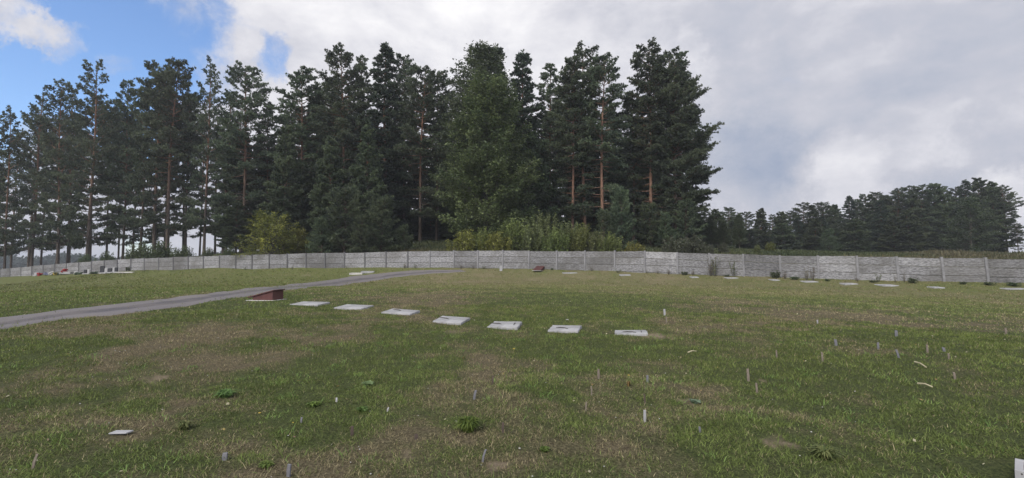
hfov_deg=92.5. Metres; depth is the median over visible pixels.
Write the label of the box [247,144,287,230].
pine tree
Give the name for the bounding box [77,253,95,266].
shrub
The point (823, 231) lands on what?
pine tree
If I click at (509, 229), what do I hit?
shrub
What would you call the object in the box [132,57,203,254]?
pine tree
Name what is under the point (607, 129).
pine tree
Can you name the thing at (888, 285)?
concrete slab
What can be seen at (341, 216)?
young pine tree
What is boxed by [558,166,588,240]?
pine tree
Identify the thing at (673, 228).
pine tree
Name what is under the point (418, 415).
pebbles
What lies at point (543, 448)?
grass tuft
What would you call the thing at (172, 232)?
pine tree
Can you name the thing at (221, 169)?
pine tree
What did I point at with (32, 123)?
pine tree
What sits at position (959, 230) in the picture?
pine tree
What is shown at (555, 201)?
pine tree
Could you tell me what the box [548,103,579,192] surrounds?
pine tree
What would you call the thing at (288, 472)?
stake
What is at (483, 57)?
leafy tree
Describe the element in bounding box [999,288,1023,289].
concrete slab
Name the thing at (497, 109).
leafy tree
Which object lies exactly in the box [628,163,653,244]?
pine tree
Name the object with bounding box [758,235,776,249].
pine tree
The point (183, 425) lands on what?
grass tuft
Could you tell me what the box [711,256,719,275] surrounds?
weed
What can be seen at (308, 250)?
shrub
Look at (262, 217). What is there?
pine tree
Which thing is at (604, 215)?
young pine tree
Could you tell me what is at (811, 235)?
pine tree
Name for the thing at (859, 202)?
pine tree
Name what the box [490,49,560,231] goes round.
spruce tree
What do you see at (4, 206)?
pine tree
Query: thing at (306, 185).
pine tree
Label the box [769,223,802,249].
pine tree
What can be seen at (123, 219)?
pine tree
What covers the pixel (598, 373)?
stake
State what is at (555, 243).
shrub
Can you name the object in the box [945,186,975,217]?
pine tree
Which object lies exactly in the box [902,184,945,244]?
pine tree
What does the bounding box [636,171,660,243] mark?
pine tree
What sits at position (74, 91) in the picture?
pine tree
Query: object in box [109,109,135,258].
pine tree
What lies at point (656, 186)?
pine tree
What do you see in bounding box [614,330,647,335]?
concrete slab
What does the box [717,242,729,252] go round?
shrub
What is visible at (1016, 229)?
pine tree
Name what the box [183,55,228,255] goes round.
pine tree
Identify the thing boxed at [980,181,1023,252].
pine tree
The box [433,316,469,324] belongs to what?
concrete slab
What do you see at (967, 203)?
leafy tree
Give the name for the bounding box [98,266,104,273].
gravestone
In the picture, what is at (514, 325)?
concrete slab
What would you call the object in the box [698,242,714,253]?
shrub
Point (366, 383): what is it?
grass tuft
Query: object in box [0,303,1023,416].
grass
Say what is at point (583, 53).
pine tree
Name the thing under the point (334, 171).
pine tree
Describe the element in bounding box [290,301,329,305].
concrete slab
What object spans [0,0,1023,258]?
sky
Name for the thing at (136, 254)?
shrub
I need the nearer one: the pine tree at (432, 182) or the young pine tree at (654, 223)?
the young pine tree at (654, 223)
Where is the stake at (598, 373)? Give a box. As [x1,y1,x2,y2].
[597,369,599,378]
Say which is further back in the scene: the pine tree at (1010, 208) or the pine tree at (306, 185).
the pine tree at (1010, 208)
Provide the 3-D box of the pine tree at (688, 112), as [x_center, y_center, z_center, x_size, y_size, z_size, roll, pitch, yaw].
[19.690,-9.800,56.929,8.805,22.618,8.391,0,-3,0]
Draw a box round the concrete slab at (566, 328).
[548,325,581,332]
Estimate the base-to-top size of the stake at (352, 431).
0.168 m
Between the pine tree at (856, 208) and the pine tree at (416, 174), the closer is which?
the pine tree at (416, 174)
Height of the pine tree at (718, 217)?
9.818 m
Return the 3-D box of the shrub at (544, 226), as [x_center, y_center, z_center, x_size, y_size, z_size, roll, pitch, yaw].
[3.231,-0.707,47.145,3.267,4.077,3.448,1,-3,-19]
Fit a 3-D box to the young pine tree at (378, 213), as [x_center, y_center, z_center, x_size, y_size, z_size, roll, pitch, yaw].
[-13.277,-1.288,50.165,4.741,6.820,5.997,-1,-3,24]
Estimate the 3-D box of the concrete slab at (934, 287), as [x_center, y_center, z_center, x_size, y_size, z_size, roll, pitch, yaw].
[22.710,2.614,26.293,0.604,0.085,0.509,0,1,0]
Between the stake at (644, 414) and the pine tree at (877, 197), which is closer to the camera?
the stake at (644, 414)
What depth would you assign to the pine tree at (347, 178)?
71.85 m
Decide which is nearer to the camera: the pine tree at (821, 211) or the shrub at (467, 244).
the shrub at (467, 244)
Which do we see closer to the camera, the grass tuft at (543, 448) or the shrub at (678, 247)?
the grass tuft at (543, 448)
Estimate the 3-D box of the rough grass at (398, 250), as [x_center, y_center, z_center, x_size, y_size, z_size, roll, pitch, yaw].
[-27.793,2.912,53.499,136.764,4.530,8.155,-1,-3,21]
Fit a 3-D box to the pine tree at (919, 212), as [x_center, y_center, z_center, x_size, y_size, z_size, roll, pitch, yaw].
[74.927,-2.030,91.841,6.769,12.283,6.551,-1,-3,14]
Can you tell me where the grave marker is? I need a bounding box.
[1014,458,1023,477]
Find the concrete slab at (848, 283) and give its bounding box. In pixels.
[839,283,856,284]
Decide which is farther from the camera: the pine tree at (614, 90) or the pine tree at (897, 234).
the pine tree at (897, 234)
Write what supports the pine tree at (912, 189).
on the ground at (997, 467)
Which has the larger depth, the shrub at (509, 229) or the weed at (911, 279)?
the shrub at (509, 229)
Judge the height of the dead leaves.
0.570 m
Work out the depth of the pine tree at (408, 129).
61.09 m
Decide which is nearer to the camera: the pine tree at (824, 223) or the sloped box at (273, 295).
the sloped box at (273, 295)
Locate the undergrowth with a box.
[267,239,905,273]
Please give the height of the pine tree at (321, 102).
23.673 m
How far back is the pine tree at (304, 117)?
67.71 m
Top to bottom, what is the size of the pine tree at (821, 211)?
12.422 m
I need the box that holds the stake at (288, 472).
[286,464,291,476]
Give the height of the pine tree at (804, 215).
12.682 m
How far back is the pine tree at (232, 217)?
64.48 m
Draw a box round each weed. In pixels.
[708,258,713,275]
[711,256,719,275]
[770,271,781,278]
[810,267,815,279]
[908,277,918,283]
[984,281,996,285]
[1006,281,1021,286]
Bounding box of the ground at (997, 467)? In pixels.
[0,245,1023,477]
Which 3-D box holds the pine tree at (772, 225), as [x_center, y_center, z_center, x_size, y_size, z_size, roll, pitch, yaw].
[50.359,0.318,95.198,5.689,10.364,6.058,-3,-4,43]
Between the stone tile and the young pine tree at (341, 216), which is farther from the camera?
the young pine tree at (341, 216)
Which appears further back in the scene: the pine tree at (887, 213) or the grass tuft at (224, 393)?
the pine tree at (887, 213)
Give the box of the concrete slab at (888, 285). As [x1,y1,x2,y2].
[874,284,898,286]
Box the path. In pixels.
[0,270,465,329]
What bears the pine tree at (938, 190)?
on the ground at (997, 467)
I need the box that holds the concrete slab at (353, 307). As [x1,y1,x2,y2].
[334,304,373,309]
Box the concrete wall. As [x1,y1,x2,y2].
[0,250,1023,282]
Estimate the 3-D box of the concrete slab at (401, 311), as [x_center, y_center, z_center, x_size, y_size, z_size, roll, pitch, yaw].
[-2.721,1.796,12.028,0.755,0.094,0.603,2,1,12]
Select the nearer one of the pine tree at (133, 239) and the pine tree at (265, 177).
the pine tree at (265, 177)
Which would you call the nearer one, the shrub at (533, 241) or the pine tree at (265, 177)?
the shrub at (533, 241)
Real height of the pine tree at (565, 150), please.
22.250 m
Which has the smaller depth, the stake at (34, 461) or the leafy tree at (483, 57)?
the stake at (34, 461)
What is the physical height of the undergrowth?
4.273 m
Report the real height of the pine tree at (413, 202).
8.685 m
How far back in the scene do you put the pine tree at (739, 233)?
57.95 m
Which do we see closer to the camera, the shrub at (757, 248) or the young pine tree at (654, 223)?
the shrub at (757, 248)
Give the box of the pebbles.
[9,314,978,476]
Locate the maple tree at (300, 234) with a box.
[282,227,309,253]
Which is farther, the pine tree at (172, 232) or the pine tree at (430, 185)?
the pine tree at (172, 232)
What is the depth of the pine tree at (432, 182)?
65.53 m
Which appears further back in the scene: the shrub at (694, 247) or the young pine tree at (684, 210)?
the young pine tree at (684, 210)
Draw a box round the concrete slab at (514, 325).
[488,321,521,329]
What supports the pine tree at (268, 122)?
on the ground at (997, 467)
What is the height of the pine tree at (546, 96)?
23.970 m
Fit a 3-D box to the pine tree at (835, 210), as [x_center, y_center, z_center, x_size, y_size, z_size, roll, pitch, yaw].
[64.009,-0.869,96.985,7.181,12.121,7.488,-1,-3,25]
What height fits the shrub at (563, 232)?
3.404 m
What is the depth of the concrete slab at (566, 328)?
9.92 m
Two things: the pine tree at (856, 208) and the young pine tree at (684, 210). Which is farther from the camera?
the pine tree at (856, 208)
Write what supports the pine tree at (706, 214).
on the ground at (997, 467)
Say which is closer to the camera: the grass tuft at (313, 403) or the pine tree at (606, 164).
the grass tuft at (313, 403)
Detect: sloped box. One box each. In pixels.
[246,289,284,300]
[532,266,543,270]
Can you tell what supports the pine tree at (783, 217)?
on the ground at (997, 467)
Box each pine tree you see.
[0,84,63,266]
[0,105,35,268]
[0,115,22,252]
[0,146,19,256]
[1,128,30,267]
[7,104,55,266]
[23,117,63,264]
[24,78,92,267]
[43,59,132,256]
[43,117,80,248]
[44,81,95,262]
[52,110,89,262]
[72,92,112,261]
[86,103,134,255]
[96,79,162,263]
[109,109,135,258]
[111,116,160,250]
[116,84,164,244]
[122,59,198,248]
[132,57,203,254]
[135,128,164,240]
[146,91,188,245]
[165,87,213,250]
[170,101,210,252]
[181,94,217,255]
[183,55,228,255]
[198,88,248,253]
[198,109,230,253]
[206,136,268,251]
[210,60,277,251]
[210,113,239,250]
[211,200,257,252]
[235,101,283,210]
[238,140,266,228]
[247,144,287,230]
[247,171,273,250]
[253,197,280,243]
[258,124,311,249]
[263,65,327,236]
[278,106,309,218]
[279,168,315,245]
[296,81,335,196]
[299,75,352,193]
[302,108,350,197]
[302,172,329,230]
[303,135,350,246]
[305,216,338,252]
[308,42,372,239]
[316,184,372,252]
[329,54,382,205]
[342,119,391,242]
[344,213,376,252]
[349,139,380,183]
[351,193,403,251]
[378,52,433,236]
[392,224,418,250]
[393,65,451,240]
[395,183,426,240]
[399,111,431,219]
[414,149,444,237]
[415,70,454,240]
[415,199,449,239]
[426,193,456,238]
[427,91,465,239]
[438,195,473,237]
[519,63,587,229]
[541,54,600,228]
[544,171,566,237]
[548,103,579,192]
[551,40,614,230]
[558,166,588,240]
[561,136,612,234]
[569,180,614,237]
[571,52,632,237]
[593,208,615,241]
[594,103,623,200]
[603,148,646,213]
[605,153,641,244]
[608,185,636,248]
[609,92,659,244]
[615,36,689,236]
[617,131,659,238]
[627,45,702,239]
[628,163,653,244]
[635,202,672,245]
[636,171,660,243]
[644,59,723,243]
[652,211,678,246]
[653,173,705,243]
[666,198,706,246]
[683,212,708,243]
[701,211,719,246]
[706,209,735,248]
[718,207,745,246]
[727,219,751,248]
[731,228,754,248]
[736,212,762,244]
[740,229,762,248]
[752,208,774,244]
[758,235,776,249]
[767,214,780,232]
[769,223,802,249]
[773,211,792,234]
[780,212,806,232]
[787,202,817,237]
[792,218,806,249]
[793,233,804,248]
[798,218,832,250]
[807,202,844,231]
[807,217,827,249]
[809,226,845,251]
[819,228,856,251]
[824,204,846,229]
[838,195,859,240]
[840,218,874,251]
[850,200,865,220]
[853,194,876,220]
[858,192,896,224]
[866,200,895,251]
[869,208,895,250]
[873,215,914,251]
[878,187,921,221]
[890,210,934,252]
[891,185,929,228]
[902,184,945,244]
[902,195,936,250]
[917,183,958,250]
[924,212,947,250]
[925,206,954,250]
[927,218,968,250]
[940,186,959,220]
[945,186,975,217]
[946,217,969,249]
[952,179,979,246]
[964,211,1019,251]
[967,177,1008,240]
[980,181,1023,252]
[988,185,1023,251]
[1008,223,1023,250]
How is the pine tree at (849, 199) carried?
on the ground at (997, 467)
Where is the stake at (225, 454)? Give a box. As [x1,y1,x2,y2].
[222,452,227,460]
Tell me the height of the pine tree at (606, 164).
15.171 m
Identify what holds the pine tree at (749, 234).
on the ground at (997, 467)
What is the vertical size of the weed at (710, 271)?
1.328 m
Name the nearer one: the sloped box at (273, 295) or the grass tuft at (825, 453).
the grass tuft at (825, 453)
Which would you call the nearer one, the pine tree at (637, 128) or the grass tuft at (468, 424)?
the grass tuft at (468, 424)
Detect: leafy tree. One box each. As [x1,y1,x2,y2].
[424,40,534,217]
[428,67,543,237]
[496,130,574,229]
[816,228,841,250]
[935,195,1003,251]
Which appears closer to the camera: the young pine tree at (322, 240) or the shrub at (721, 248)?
the shrub at (721, 248)
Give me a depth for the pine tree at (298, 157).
73.22 m
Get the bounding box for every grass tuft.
[175,420,195,430]
[213,388,239,397]
[258,460,274,468]
[305,401,320,406]
[356,406,367,412]
[361,380,373,385]
[452,415,481,432]
[540,446,549,451]
[690,399,700,403]
[807,444,845,460]
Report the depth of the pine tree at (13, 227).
95.35 m
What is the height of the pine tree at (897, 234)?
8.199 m
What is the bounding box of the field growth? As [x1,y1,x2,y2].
[862,249,1023,258]
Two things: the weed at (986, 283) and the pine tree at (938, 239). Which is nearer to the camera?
the weed at (986, 283)
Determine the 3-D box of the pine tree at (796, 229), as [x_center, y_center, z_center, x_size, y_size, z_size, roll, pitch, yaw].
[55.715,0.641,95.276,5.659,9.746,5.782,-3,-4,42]
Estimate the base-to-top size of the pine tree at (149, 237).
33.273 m
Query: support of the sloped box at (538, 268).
on the ground at (997, 467)
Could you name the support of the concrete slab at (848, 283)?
on the ground at (997, 467)
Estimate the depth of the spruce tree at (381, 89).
61.98 m
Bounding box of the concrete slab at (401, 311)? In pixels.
[381,309,419,314]
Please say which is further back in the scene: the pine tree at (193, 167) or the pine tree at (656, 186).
the pine tree at (193, 167)
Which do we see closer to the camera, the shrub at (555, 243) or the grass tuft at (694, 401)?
the grass tuft at (694, 401)
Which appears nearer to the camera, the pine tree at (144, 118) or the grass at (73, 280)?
the grass at (73, 280)
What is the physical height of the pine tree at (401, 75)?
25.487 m
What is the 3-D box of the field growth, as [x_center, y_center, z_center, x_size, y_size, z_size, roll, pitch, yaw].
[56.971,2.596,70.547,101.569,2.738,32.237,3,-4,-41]
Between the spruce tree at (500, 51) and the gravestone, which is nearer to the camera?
the gravestone
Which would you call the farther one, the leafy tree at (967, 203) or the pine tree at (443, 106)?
the leafy tree at (967, 203)
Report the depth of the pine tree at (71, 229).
71.35 m
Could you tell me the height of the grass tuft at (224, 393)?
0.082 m
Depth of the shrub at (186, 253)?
56.32 m
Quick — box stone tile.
[108,430,133,433]
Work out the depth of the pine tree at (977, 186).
91.03 m
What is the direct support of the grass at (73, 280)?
on the ground at (997, 467)
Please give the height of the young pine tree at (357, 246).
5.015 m
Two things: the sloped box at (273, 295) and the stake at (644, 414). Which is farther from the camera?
the sloped box at (273, 295)
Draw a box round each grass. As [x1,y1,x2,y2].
[0,267,1023,301]
[0,283,1023,335]
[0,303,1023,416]
[7,247,1023,275]
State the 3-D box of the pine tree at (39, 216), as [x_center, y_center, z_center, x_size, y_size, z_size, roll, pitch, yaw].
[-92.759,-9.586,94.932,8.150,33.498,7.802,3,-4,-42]
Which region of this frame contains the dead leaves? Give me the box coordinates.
[4,296,1023,476]
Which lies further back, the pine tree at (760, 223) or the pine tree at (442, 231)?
the pine tree at (760, 223)
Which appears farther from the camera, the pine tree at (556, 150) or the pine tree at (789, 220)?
the pine tree at (789, 220)
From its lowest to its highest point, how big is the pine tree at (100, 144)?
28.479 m
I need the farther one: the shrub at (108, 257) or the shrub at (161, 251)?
the shrub at (108, 257)
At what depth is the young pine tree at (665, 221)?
48.87 m
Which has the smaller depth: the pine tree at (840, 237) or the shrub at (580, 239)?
the shrub at (580, 239)
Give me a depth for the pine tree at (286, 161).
57.84 m
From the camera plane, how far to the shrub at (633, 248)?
39.81 m
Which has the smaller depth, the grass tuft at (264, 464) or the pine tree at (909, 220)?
the grass tuft at (264, 464)
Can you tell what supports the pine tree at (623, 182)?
on the ground at (997, 467)
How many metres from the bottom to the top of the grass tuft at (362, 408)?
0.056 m
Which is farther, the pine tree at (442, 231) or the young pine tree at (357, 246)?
the pine tree at (442, 231)
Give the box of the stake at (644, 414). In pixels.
[643,410,645,421]
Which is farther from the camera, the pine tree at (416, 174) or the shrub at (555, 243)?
the pine tree at (416, 174)
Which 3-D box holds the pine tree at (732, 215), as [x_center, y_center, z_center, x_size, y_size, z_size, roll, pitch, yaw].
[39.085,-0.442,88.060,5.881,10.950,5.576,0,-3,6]
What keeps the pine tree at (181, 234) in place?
on the ground at (997, 467)
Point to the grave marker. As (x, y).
(1019, 468)
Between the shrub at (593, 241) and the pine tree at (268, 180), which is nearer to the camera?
the shrub at (593, 241)
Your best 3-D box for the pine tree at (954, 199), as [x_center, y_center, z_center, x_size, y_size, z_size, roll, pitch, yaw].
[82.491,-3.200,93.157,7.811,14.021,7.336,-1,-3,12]
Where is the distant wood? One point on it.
(49, 259)
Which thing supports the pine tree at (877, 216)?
on the ground at (997, 467)
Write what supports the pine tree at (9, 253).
on the ground at (997, 467)
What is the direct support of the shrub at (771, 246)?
on the ground at (997, 467)
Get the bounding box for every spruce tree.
[349,42,418,245]
[466,43,513,227]
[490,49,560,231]
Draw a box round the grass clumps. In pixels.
[0,330,1023,477]
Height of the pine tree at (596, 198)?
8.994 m
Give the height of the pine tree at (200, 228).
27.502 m
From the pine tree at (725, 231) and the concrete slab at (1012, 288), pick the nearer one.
the concrete slab at (1012, 288)
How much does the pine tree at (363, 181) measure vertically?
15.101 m
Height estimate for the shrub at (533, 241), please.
3.416 m
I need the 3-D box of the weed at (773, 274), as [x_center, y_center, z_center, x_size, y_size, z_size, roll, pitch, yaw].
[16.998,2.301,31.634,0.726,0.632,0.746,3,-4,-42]
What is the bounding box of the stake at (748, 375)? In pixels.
[746,369,749,380]
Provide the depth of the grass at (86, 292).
17.04 m
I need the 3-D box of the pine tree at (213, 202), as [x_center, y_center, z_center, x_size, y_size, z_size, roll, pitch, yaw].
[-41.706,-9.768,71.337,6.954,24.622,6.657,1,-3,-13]
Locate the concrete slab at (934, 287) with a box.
[927,286,944,288]
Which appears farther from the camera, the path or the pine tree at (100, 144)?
the pine tree at (100, 144)
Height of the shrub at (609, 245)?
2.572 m
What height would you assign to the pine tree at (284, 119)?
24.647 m
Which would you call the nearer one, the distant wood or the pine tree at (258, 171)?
the pine tree at (258, 171)
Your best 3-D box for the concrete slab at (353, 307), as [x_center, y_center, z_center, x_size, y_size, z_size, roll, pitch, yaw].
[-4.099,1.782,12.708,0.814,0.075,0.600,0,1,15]
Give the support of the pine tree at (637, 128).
on the ground at (997, 467)
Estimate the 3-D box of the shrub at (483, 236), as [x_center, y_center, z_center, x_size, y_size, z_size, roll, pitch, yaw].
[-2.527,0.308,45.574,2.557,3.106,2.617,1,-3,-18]
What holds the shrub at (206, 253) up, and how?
on the ground at (997, 467)
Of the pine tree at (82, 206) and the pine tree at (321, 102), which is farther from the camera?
the pine tree at (82, 206)
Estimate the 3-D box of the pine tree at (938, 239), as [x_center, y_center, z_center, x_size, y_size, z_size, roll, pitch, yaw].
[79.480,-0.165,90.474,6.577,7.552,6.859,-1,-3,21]
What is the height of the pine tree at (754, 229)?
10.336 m
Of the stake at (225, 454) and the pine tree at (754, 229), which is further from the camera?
the pine tree at (754, 229)
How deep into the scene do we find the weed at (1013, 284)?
26.16 m
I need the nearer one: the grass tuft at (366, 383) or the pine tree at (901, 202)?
the grass tuft at (366, 383)
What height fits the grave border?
0.300 m
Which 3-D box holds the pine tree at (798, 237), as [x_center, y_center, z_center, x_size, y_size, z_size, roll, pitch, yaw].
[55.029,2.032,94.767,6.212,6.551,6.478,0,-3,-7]
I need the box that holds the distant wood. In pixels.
[0,251,220,268]
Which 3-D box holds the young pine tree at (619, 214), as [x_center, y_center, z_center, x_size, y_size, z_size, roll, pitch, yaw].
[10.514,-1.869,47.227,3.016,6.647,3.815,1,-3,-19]
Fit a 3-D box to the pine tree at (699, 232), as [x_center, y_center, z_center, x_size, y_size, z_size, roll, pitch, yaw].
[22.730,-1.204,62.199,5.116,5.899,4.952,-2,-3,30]
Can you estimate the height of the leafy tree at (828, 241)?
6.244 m
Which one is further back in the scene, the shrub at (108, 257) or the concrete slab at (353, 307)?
the shrub at (108, 257)
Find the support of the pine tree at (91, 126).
on the ground at (997, 467)
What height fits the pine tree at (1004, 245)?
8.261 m
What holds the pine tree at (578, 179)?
on the ground at (997, 467)
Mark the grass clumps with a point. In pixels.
(329, 346)
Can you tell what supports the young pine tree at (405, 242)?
on the ground at (997, 467)
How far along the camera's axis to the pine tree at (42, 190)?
96.28 m
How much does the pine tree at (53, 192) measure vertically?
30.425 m
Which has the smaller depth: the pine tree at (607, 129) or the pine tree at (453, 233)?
the pine tree at (453, 233)
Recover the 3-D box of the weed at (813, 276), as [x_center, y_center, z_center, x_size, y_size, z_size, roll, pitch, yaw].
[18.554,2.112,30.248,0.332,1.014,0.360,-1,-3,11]
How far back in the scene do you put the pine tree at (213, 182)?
86.93 m
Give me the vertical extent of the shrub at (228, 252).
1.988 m
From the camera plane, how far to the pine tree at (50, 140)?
72.85 m
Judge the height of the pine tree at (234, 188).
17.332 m
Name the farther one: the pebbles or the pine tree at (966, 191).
the pine tree at (966, 191)
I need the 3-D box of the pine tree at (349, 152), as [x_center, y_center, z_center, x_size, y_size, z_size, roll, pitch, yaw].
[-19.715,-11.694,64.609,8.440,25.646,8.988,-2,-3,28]
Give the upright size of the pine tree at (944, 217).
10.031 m
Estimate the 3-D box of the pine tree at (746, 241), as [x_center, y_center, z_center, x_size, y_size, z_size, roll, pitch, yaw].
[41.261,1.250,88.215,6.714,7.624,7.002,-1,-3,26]
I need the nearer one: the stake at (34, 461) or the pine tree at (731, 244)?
the stake at (34, 461)
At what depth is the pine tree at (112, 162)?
75.06 m
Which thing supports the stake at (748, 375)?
on the ground at (997, 467)
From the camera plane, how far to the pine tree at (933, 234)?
90.70 m
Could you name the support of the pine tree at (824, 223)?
on the ground at (997, 467)
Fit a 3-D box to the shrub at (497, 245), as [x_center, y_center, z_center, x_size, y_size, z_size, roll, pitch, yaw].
[-1.416,0.544,44.214,3.508,2.986,3.664,0,-3,-5]
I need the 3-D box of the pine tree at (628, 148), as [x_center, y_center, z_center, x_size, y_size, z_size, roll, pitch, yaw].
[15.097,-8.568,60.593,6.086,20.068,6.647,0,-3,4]
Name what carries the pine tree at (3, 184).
on the ground at (997, 467)
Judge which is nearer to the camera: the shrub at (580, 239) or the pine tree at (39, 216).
the shrub at (580, 239)
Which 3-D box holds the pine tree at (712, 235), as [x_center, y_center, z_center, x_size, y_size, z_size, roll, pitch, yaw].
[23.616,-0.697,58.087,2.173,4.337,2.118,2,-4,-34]
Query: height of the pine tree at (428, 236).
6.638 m
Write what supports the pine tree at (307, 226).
on the ground at (997, 467)
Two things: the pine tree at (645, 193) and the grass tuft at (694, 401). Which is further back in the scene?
the pine tree at (645, 193)
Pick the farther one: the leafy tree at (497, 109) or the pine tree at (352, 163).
the pine tree at (352, 163)
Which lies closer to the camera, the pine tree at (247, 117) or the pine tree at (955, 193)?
the pine tree at (247, 117)
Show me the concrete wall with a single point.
(973, 269)
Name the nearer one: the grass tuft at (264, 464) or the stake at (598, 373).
the grass tuft at (264, 464)
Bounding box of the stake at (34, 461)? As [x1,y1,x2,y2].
[31,454,38,469]
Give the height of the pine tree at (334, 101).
26.252 m
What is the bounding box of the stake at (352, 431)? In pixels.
[350,426,353,436]
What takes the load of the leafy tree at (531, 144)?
on the ground at (997, 467)
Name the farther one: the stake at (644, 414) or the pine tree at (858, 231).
the pine tree at (858, 231)
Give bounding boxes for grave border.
[59,272,73,273]
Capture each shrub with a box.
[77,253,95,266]
[94,250,116,264]
[122,242,153,263]
[141,240,176,262]
[170,245,196,256]
[200,247,217,260]
[221,246,239,254]
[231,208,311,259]
[305,243,318,252]
[445,228,485,256]
[472,226,495,256]
[479,231,515,256]
[496,217,528,256]
[515,222,549,256]
[527,210,560,243]
[541,227,569,257]
[555,220,580,250]
[565,223,598,250]
[584,230,606,250]
[597,231,622,251]
[624,239,644,250]
[659,235,690,252]
[677,234,706,252]
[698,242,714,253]
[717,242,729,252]
[754,244,760,251]
[764,241,775,250]

